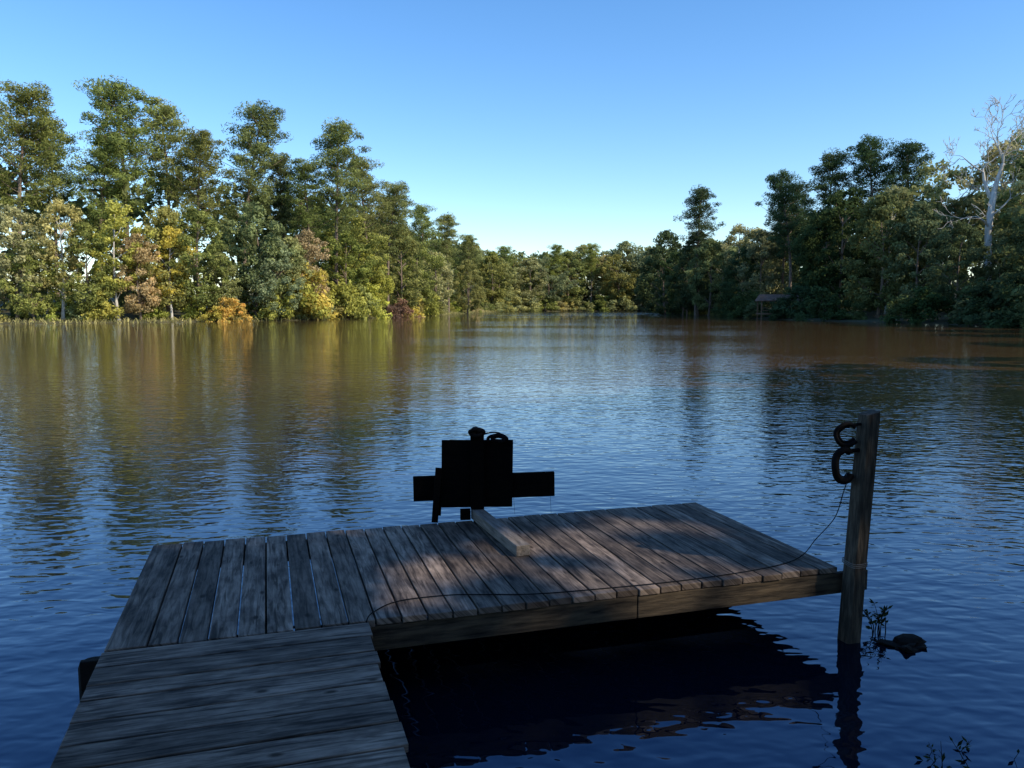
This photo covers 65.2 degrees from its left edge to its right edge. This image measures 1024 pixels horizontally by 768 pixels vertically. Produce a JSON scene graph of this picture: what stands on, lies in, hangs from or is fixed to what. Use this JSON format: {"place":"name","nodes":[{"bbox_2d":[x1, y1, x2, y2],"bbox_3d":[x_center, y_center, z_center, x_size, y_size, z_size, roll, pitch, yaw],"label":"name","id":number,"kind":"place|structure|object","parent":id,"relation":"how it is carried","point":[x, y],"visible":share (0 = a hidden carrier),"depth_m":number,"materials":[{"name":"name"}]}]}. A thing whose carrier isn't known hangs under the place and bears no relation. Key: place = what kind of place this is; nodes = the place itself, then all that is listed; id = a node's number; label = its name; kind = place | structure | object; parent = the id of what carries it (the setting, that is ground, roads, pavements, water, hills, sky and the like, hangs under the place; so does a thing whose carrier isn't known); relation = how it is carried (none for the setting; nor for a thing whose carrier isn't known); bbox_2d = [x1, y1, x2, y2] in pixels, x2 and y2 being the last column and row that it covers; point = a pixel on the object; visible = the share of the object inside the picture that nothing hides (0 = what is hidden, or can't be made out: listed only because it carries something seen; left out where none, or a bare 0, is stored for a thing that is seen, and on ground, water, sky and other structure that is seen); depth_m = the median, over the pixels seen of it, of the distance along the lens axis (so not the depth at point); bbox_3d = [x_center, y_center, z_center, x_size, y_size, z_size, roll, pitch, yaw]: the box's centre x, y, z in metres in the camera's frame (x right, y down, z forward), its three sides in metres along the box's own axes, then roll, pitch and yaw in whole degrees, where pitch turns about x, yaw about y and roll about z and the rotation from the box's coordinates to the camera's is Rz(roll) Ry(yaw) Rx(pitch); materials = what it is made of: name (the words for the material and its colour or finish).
{"place":"outdoors","nodes":[
{"label":"outdoors","id":0,"kind":"place"},
{"bbox_2d":[0,290,1021,327],"bbox_3d":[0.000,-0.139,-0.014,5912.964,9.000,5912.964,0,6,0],"label":"ground","id":1,"kind":"structure","parent":0,"point":[870,316],"depth_m":108.75,"materials":[{"name":"soil"}]},
{"bbox_2d":[0,238,59,320],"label":"broadleaf tree","id":2,"kind":"object","parent":1,"relation":"on","point":[24,309],"visible":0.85,"depth_m":97.22,"materials":[{"name":"green plant"}]},
{"bbox_2d":[0,203,60,319],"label":"broadleaf tree","id":3,"kind":"object","parent":1,"relation":"on","point":[8,213],"visible":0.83,"depth_m":96.90,"materials":[{"name":"green plant"}]},
{"bbox_2d":[0,79,72,292],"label":"pine tree","id":4,"kind":"object","parent":1,"relation":"on","point":[39,113],"visible":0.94,"depth_m":103.50,"materials":[{"name":"green plant"}]},
{"bbox_2d":[13,124,87,311],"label":"pine tree","id":5,"kind":"object","parent":1,"relation":"on","point":[62,154],"visible":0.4,"depth_m":109.17,"materials":[{"name":"green plant"}]},
{"bbox_2d":[31,198,88,319],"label":"broadleaf tree","id":6,"kind":"object","parent":1,"relation":"on","point":[45,221],"visible":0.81,"depth_m":99.03,"materials":[{"name":"green plant"}]},
{"bbox_2d":[52,222,120,313],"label":"broadleaf tree","id":7,"kind":"object","parent":1,"relation":"on","point":[84,229],"visible":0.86,"depth_m":99.49,"materials":[{"name":"green plant"}]},
{"bbox_2d":[81,282,124,320],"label":"shrub","id":8,"kind":"object","parent":1,"relation":"on","point":[107,314],"visible":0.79,"depth_m":100.49,"materials":[{"name":"green plant"}]},
{"bbox_2d":[65,127,143,308],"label":"pine tree","id":9,"kind":"object","parent":1,"relation":"on","point":[104,159],"visible":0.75,"depth_m":108.49,"materials":[{"name":"green plant"}]},
{"bbox_2d":[71,74,165,312],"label":"pine tree","id":10,"kind":"object","parent":1,"relation":"on","point":[118,95],"visible":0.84,"depth_m":110.67,"materials":[{"name":"green plant"}]},
{"bbox_2d":[83,200,158,320],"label":"broadleaf tree","id":11,"kind":"object","parent":1,"relation":"on","point":[113,211],"visible":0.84,"depth_m":101.28,"materials":[{"name":"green plant"}]},
{"bbox_2d":[111,232,162,318],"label":"broadleaf tree","id":12,"kind":"object","parent":1,"relation":"on","point":[131,303],"visible":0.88,"depth_m":102.70,"materials":[{"name":"brown plant"}]},
{"bbox_2d":[125,205,198,318],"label":"broadleaf tree","id":13,"kind":"object","parent":1,"relation":"on","point":[163,214],"visible":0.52,"depth_m":105.97,"materials":[{"name":"green plant"}]},
{"bbox_2d":[128,95,204,312],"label":"pine tree","id":14,"kind":"object","parent":1,"relation":"on","point":[164,125],"visible":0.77,"depth_m":116.15,"materials":[{"name":"green plant"}]},
{"bbox_2d":[147,225,195,319],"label":"broadleaf tree","id":15,"kind":"object","parent":1,"relation":"on","point":[167,242],"visible":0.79,"depth_m":105.22,"materials":[{"name":"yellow plant"}]},
{"bbox_2d":[158,204,232,318],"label":"broadleaf tree","id":16,"kind":"object","parent":1,"relation":"on","point":[201,289],"visible":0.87,"depth_m":107.07,"materials":[{"name":"green plant"}]},
{"bbox_2d":[158,126,234,295],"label":"pine tree","id":17,"kind":"object","parent":1,"relation":"on","point":[199,145],"visible":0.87,"depth_m":113.30,"materials":[{"name":"green plant"}]},
{"bbox_2d":[199,252,242,316],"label":"broadleaf tree","id":18,"kind":"object","parent":1,"relation":"on","point":[231,293],"visible":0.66,"depth_m":109.40,"materials":[{"name":"green plant"}]},
{"bbox_2d":[206,295,252,321],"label":"shrub","id":19,"kind":"object","parent":1,"relation":"on","point":[231,311],"visible":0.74,"depth_m":108.64,"materials":[{"name":"orange plant"}]},
{"bbox_2d":[209,99,293,311],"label":"pine tree","id":20,"kind":"object","parent":1,"relation":"on","point":[261,118],"visible":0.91,"depth_m":124.07,"materials":[{"name":"green plant"}]},
{"bbox_2d":[217,200,303,317],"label":"broadleaf tree","id":21,"kind":"object","parent":1,"relation":"on","point":[248,232],"visible":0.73,"depth_m":114.21,"materials":[{"name":"green plant"}]},
{"bbox_2d":[0,310,527,323],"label":"shore grass","id":22,"kind":"structure","parent":1,"relation":"on","point":[17,320],"depth_m":102.93,"materials":[{"name":"green plant"}]},
{"bbox_2d":[242,234,304,319],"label":"broadleaf tree","id":23,"kind":"object","parent":1,"relation":"on","point":[263,293],"visible":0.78,"depth_m":113.97,"materials":[{"name":"green plant"}]},
{"bbox_2d":[258,153,309,296],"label":"pine tree","id":24,"kind":"object","parent":1,"relation":"on","point":[281,169],"visible":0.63,"depth_m":131.57,"materials":[{"name":"green plant"}]},
{"bbox_2d":[265,236,319,318],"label":"broadleaf tree","id":25,"kind":"object","parent":1,"relation":"on","point":[289,240],"visible":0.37,"depth_m":117.57,"materials":[{"name":"green plant"}]},
{"bbox_2d":[275,276,329,319],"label":"shrub","id":26,"kind":"object","parent":1,"relation":"on","point":[290,312],"visible":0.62,"depth_m":117.04,"materials":[{"name":"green plant"}]},
{"bbox_2d":[277,157,334,267],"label":"pine tree","id":27,"kind":"object","parent":1,"relation":"on","point":[305,187],"visible":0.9,"depth_m":127.21,"materials":[{"name":"green plant"}]},
{"bbox_2d":[289,229,330,317],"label":"broadleaf tree","id":28,"kind":"object","parent":1,"relation":"on","point":[314,251],"visible":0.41,"depth_m":120.58,"materials":[{"name":"brown plant"}]},
{"bbox_2d":[292,262,342,319],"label":"shrub","id":29,"kind":"object","parent":1,"relation":"on","point":[318,275],"visible":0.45,"depth_m":118.90,"materials":[{"name":"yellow plant"}]},
{"bbox_2d":[301,117,376,287],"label":"pine tree","id":30,"kind":"object","parent":1,"relation":"on","point":[338,135],"visible":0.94,"depth_m":128.31,"materials":[{"name":"green plant"}]},
{"bbox_2d":[319,231,377,317],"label":"broadleaf tree","id":31,"kind":"object","parent":1,"relation":"on","point":[345,237],"visible":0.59,"depth_m":128.09,"materials":[{"name":"green plant"}]},
{"bbox_2d":[327,279,370,318],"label":"shrub","id":32,"kind":"object","parent":1,"relation":"on","point":[349,287],"visible":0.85,"depth_m":125.00,"materials":[{"name":"green plant"}]},
{"bbox_2d":[314,214,391,292],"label":"broadleaf tree","id":33,"kind":"object","parent":1,"relation":"on","point":[376,240],"visible":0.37,"depth_m":133.97,"materials":[{"name":"green plant"}]},
{"bbox_2d":[335,155,394,313],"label":"pine tree","id":34,"kind":"object","parent":1,"relation":"on","point":[362,166],"visible":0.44,"depth_m":144.54,"materials":[{"name":"green plant"}]},
{"bbox_2d":[349,252,394,316],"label":"broadleaf tree","id":35,"kind":"object","parent":1,"relation":"on","point":[389,287],"visible":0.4,"depth_m":136.84,"materials":[{"name":"green plant"}]},
{"bbox_2d":[370,180,416,311],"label":"pine tree","id":36,"kind":"object","parent":1,"relation":"on","point":[403,205],"visible":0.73,"depth_m":149.83,"materials":[{"name":"green plant"}]},
{"bbox_2d":[374,223,430,315],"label":"broadleaf tree","id":37,"kind":"object","parent":1,"relation":"on","point":[412,250],"visible":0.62,"depth_m":152.77,"materials":[{"name":"green plant"}]},
{"bbox_2d":[396,241,447,312],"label":"broadleaf tree","id":38,"kind":"object","parent":1,"relation":"on","point":[437,263],"visible":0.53,"depth_m":166.83,"materials":[{"name":"green plant"}]},
{"bbox_2d":[408,203,442,280],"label":"pine tree","id":39,"kind":"object","parent":1,"relation":"on","point":[423,221],"visible":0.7,"depth_m":183.43,"materials":[{"name":"green plant"}]},
{"bbox_2d":[420,250,455,306],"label":"broadleaf tree","id":40,"kind":"object","parent":1,"relation":"on","point":[446,269],"visible":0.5,"depth_m":179.94,"materials":[{"name":"green plant"}]},
{"bbox_2d":[430,212,468,312],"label":"pine tree","id":41,"kind":"object","parent":1,"relation":"on","point":[448,220],"visible":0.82,"depth_m":196.87,"materials":[{"name":"green plant"}]},
{"bbox_2d":[453,233,481,310],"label":"pine tree","id":42,"kind":"object","parent":1,"relation":"on","point":[467,244],"visible":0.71,"depth_m":227.36,"materials":[{"name":"green plant"}]},
{"bbox_2d":[453,259,486,313],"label":"broadleaf tree","id":43,"kind":"object","parent":1,"relation":"on","point":[467,264],"visible":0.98,"depth_m":212.22,"materials":[{"name":"green plant"}]},
{"bbox_2d":[476,254,512,302],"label":"broadleaf tree","id":44,"kind":"object","parent":1,"relation":"on","point":[493,259],"visible":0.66,"depth_m":265.81,"materials":[{"name":"green plant"}]},
{"bbox_2d":[480,260,518,300],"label":"broadleaf tree","id":45,"kind":"object","parent":1,"relation":"on","point":[510,293],"visible":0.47,"depth_m":274.69,"materials":[{"name":"green plant"}]},
{"bbox_2d":[0,165,1023,313],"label":"distant woodland","id":46,"kind":"object","parent":1,"relation":"on","point":[520,255],"visible":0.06,"depth_m":118.98,"materials":[{"name":"green plant"}]},
{"bbox_2d":[513,257,548,307],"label":"broadleaf tree","id":47,"kind":"object","parent":1,"relation":"on","point":[528,262],"visible":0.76,"depth_m":288.79,"materials":[{"name":"green plant"}]},
{"bbox_2d":[528,256,577,310],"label":"broadleaf tree","id":48,"kind":"object","parent":1,"relation":"on","point":[560,285],"visible":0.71,"depth_m":294.68,"materials":[{"name":"green plant"}]},
{"bbox_2d":[550,250,590,302],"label":"broadleaf tree","id":49,"kind":"object","parent":1,"relation":"on","point":[580,290],"visible":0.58,"depth_m":306.33,"materials":[{"name":"green plant"}]},
{"bbox_2d":[562,244,606,304],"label":"broadleaf tree","id":50,"kind":"object","parent":1,"relation":"on","point":[580,249],"visible":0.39,"depth_m":314.90,"materials":[{"name":"green plant"}]},
{"bbox_2d":[581,243,601,302],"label":"pine tree","id":51,"kind":"object","parent":1,"relation":"on","point":[591,259],"visible":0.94,"depth_m":310.08,"materials":[{"name":"green plant"}]},
{"bbox_2d":[595,254,639,310],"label":"broadleaf tree","id":52,"kind":"object","parent":1,"relation":"on","point":[610,276],"visible":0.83,"depth_m":307.93,"materials":[{"name":"green plant"}]},
{"bbox_2d":[601,240,645,308],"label":"broadleaf tree","id":53,"kind":"object","parent":1,"relation":"on","point":[625,245],"visible":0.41,"depth_m":313.77,"materials":[{"name":"green plant"}]},
{"bbox_2d":[634,229,685,313],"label":"broadleaf tree","id":54,"kind":"object","parent":1,"relation":"on","point":[645,281],"visible":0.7,"depth_m":196.93,"materials":[{"name":"green plant"}]},
{"bbox_2d":[659,248,707,314],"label":"broadleaf tree","id":55,"kind":"object","parent":1,"relation":"on","point":[669,269],"visible":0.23,"depth_m":187.50,"materials":[{"name":"green plant"}]},
{"bbox_2d":[665,256,707,314],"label":"broadleaf tree","id":56,"kind":"object","parent":1,"relation":"on","point":[677,300],"visible":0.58,"depth_m":181.26,"materials":[{"name":"green plant"}]},
{"bbox_2d":[672,230,722,314],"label":"broadleaf tree","id":57,"kind":"object","parent":1,"relation":"on","point":[685,295],"visible":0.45,"depth_m":177.19,"materials":[{"name":"green plant"}]},
{"bbox_2d":[673,184,725,314],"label":"pine tree","id":58,"kind":"object","parent":1,"relation":"on","point":[702,195],"visible":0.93,"depth_m":174.04,"materials":[{"name":"green plant"}]},
{"bbox_2d":[684,238,732,315],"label":"broadleaf tree","id":59,"kind":"object","parent":1,"relation":"on","point":[698,299],"visible":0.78,"depth_m":171.32,"materials":[{"name":"green plant"}]},
{"bbox_2d":[720,222,753,294],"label":"broadleaf tree","id":60,"kind":"object","parent":1,"relation":"on","point":[727,242],"visible":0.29,"depth_m":168.49,"materials":[{"name":"green plant"}]},
{"bbox_2d":[718,246,764,314],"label":"broadleaf tree","id":61,"kind":"object","parent":1,"relation":"on","point":[730,272],"visible":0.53,"depth_m":152.11,"materials":[{"name":"green plant"}]},
{"bbox_2d":[726,288,769,317],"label":"shrub","id":62,"kind":"object","parent":1,"relation":"on","point":[741,297],"visible":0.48,"depth_m":142.11,"materials":[{"name":"green plant"}]},
{"bbox_2d":[736,229,788,308],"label":"broadleaf tree","id":63,"kind":"object","parent":1,"relation":"on","point":[754,249],"visible":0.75,"depth_m":147.23,"materials":[{"name":"green plant"}]},
{"bbox_2d":[754,168,812,306],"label":"pine tree","id":64,"kind":"object","parent":1,"relation":"on","point":[780,199],"visible":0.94,"depth_m":137.97,"materials":[{"name":"green plant"}]},
{"bbox_2d":[765,180,815,293],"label":"pine tree","id":65,"kind":"object","parent":1,"relation":"on","point":[806,187],"visible":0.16,"depth_m":146.89,"materials":[{"name":"green plant"}]},
{"bbox_2d":[768,283,821,318],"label":"shrub","id":66,"kind":"object","parent":1,"relation":"on","point":[794,292],"visible":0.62,"depth_m":122.54,"materials":[{"name":"green plant"}]},
{"bbox_2d":[792,284,840,320],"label":"shrub","id":67,"kind":"object","parent":1,"relation":"on","point":[809,303],"visible":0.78,"depth_m":114.11,"materials":[{"name":"green plant"}]},
{"bbox_2d":[790,222,862,310],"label":"broadleaf tree","id":68,"kind":"object","parent":1,"relation":"on","point":[812,263],"visible":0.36,"depth_m":123.82,"materials":[{"name":"green plant"}]},
{"bbox_2d":[800,147,862,311],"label":"pine tree","id":69,"kind":"object","parent":1,"relation":"on","point":[838,160],"visible":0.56,"depth_m":132.16,"materials":[{"name":"green plant"}]},
{"bbox_2d":[824,298,851,319],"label":"shrub","id":70,"kind":"object","parent":1,"relation":"on","point":[838,316],"visible":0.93,"depth_m":111.46,"materials":[{"name":"green plant"}]},
{"bbox_2d":[796,186,881,307],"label":"broadleaf tree","id":71,"kind":"object","parent":1,"relation":"on","point":[833,214],"visible":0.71,"depth_m":119.00,"materials":[{"name":"green plant"}]},
{"bbox_2d":[837,410,879,643],"bbox_3d":[2.215,1.511,5.185,0.182,2.700,0.131,-2,6,-17],"label":"mooring post","id":72,"kind":"object","parent":1,"relation":"on","point":[855,562],"visible":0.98,"depth_m":5.08,"materials":[{"name":"wood"}]},
{"bbox_2d":[366,484,846,622],"bbox_3d":[0.633,1.102,4.846,3.087,0.981,0.364,-2,6,-17],"label":"mooring rope","id":73,"kind":"object","parent":72,"relation":"attached to","point":[619,586],"visible":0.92,"depth_m":4.83,"materials":[{"name":"black fabric"}]},
{"bbox_2d":[831,422,860,484],"bbox_3d":[2.111,0.435,5.063,0.196,0.403,0.080,-1,6,-8],"label":"rusty iron mooring hook","id":74,"kind":"object","parent":72,"relation":"hanging from","point":[838,453],"visible":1,"depth_m":5.04,"materials":[{"name":"black metal"}]},
{"bbox_2d":[837,133,904,310],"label":"pine tree","id":75,"kind":"object","parent":1,"relation":"on","point":[870,158],"visible":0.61,"depth_m":128.36,"materials":[{"name":"green plant"}]},
{"bbox_2d":[833,191,926,317],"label":"broadleaf tree","id":76,"kind":"object","parent":1,"relation":"on","point":[884,201],"visible":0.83,"depth_m":108.87,"materials":[{"name":"green plant"}]},
{"bbox_2d":[863,184,918,313],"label":"broadleaf tree","id":77,"kind":"object","parent":1,"relation":"on","point":[875,275],"visible":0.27,"depth_m":115.92,"materials":[{"name":"green plant"}]},
{"bbox_2d":[883,295,923,320],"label":"shrub","id":78,"kind":"object","parent":1,"relation":"on","point":[895,310],"visible":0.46,"depth_m":99.60,"materials":[{"name":"green plant"}]},
{"bbox_2d":[878,138,939,220],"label":"pine tree","id":79,"kind":"object","parent":1,"relation":"on","point":[906,156],"visible":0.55,"depth_m":124.64,"materials":[{"name":"green plant"}]},
{"bbox_2d":[880,200,952,306],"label":"broadleaf tree","id":80,"kind":"object","parent":1,"relation":"on","point":[927,229],"visible":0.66,"depth_m":103.64,"materials":[{"name":"green plant"}]},
{"bbox_2d":[879,284,959,323],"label":"shrub","id":81,"kind":"object","parent":1,"relation":"on","point":[938,305],"visible":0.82,"depth_m":95.31,"materials":[{"name":"green plant"}]},
{"bbox_2d":[883,158,992,304],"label":"broadleaf tree","id":82,"kind":"object","parent":1,"relation":"on","point":[927,188],"visible":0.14,"depth_m":118.06,"materials":[{"name":"green plant"}]},
{"bbox_2d":[934,196,979,312],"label":"pine tree","id":83,"kind":"object","parent":1,"relation":"on","point":[956,205],"visible":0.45,"depth_m":110.00,"materials":[{"name":"green plant"}]},
{"bbox_2d":[925,219,992,313],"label":"broadleaf tree","id":84,"kind":"object","parent":1,"relation":"on","point":[945,250],"visible":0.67,"depth_m":96.22,"materials":[{"name":"green plant"}]},
{"bbox_2d":[932,94,1023,281],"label":"bare tree","id":85,"kind":"object","parent":1,"relation":"on","point":[991,213],"visible":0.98,"depth_m":100.35,"materials":[{"name":"grey plant"}]},
{"bbox_2d":[944,281,1022,323],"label":"shrub","id":86,"kind":"object","parent":1,"relation":"on","point":[962,304],"visible":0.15,"depth_m":87.67,"materials":[{"name":"green plant"}]},
{"bbox_2d":[953,272,1023,327],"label":"shrub","id":87,"kind":"object","parent":1,"relation":"on","point":[970,318],"visible":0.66,"depth_m":83.71,"materials":[{"name":"green plant"}]},
{"bbox_2d":[954,139,1023,264],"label":"broadleaf tree","id":88,"kind":"object","parent":1,"relation":"on","point":[977,175],"visible":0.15,"depth_m":113.36,"materials":[{"name":"green plant"}]},
{"bbox_2d":[961,228,1023,288],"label":"broadleaf tree","id":89,"kind":"object","parent":1,"relation":"on","point":[978,254],"visible":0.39,"depth_m":91.06,"materials":[{"name":"green plant"}]},
{"bbox_2d":[979,284,1023,327],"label":"shrub","id":90,"kind":"object","parent":1,"relation":"on","point":[1005,295],"visible":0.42,"depth_m":79.90,"materials":[{"name":"green plant"}]},
{"bbox_2d":[992,213,1023,286],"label":"broadleaf tree","id":91,"kind":"object","parent":1,"relation":"on","point":[1017,263],"visible":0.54,"depth_m":87.06,"materials":[{"name":"green plant"}]},
{"bbox_2d":[995,133,1023,261],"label":"broadleaf tree","id":92,"kind":"object","parent":1,"relation":"on","point":[1019,161],"visible":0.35,"depth_m":103.38,"materials":[{"name":"green plant"}]},
{"bbox_2d":[0,311,1023,767],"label":"water","id":93,"kind":"structure","parent":0,"point":[126,449],"depth_m":9.49,"materials":[{"name":"blue liquid"}]},
{"bbox_2d":[50,502,867,767],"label":"dock","id":94,"kind":"object","parent":93,"relation":"in","point":[268,687],"visible":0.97,"depth_m":4.59,"materials":[{"name":"brown wood"}]},
{"bbox_2d":[413,426,554,556],"bbox_3d":[-0.006,0.730,6.185,0.966,0.750,1.338,-5,7,-40],"label":"wooden stand","id":95,"kind":"object","parent":94,"relation":"on","point":[476,474],"visible":1,"depth_m":6.38,"materials":[{"name":"brown wood"}]},
{"bbox_2d":[863,598,892,634],"bbox_3d":[2.400,1.538,5.310,0.244,0.224,0.163,0,6,0],"label":"waterside weed","id":96,"kind":"object","parent":93,"relation":"on","point":[878,620],"visible":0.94,"depth_m":5.29,"materials":[{"name":"green plant"}]},
{"bbox_2d":[874,633,926,652],"bbox_3d":[2.529,1.683,5.088,0.353,0.133,0.247,-2,6,-17],"label":"turtle","id":97,"kind":"object","parent":93,"relation":"in","point":[910,643],"visible":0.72,"depth_m":5.09,"materials":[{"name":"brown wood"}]},
{"bbox_2d":[0,0,1023,292],"label":"sky","id":98,"kind":"structure","parent":0,"point":[537,124],"materials":[{"name":"blue"}]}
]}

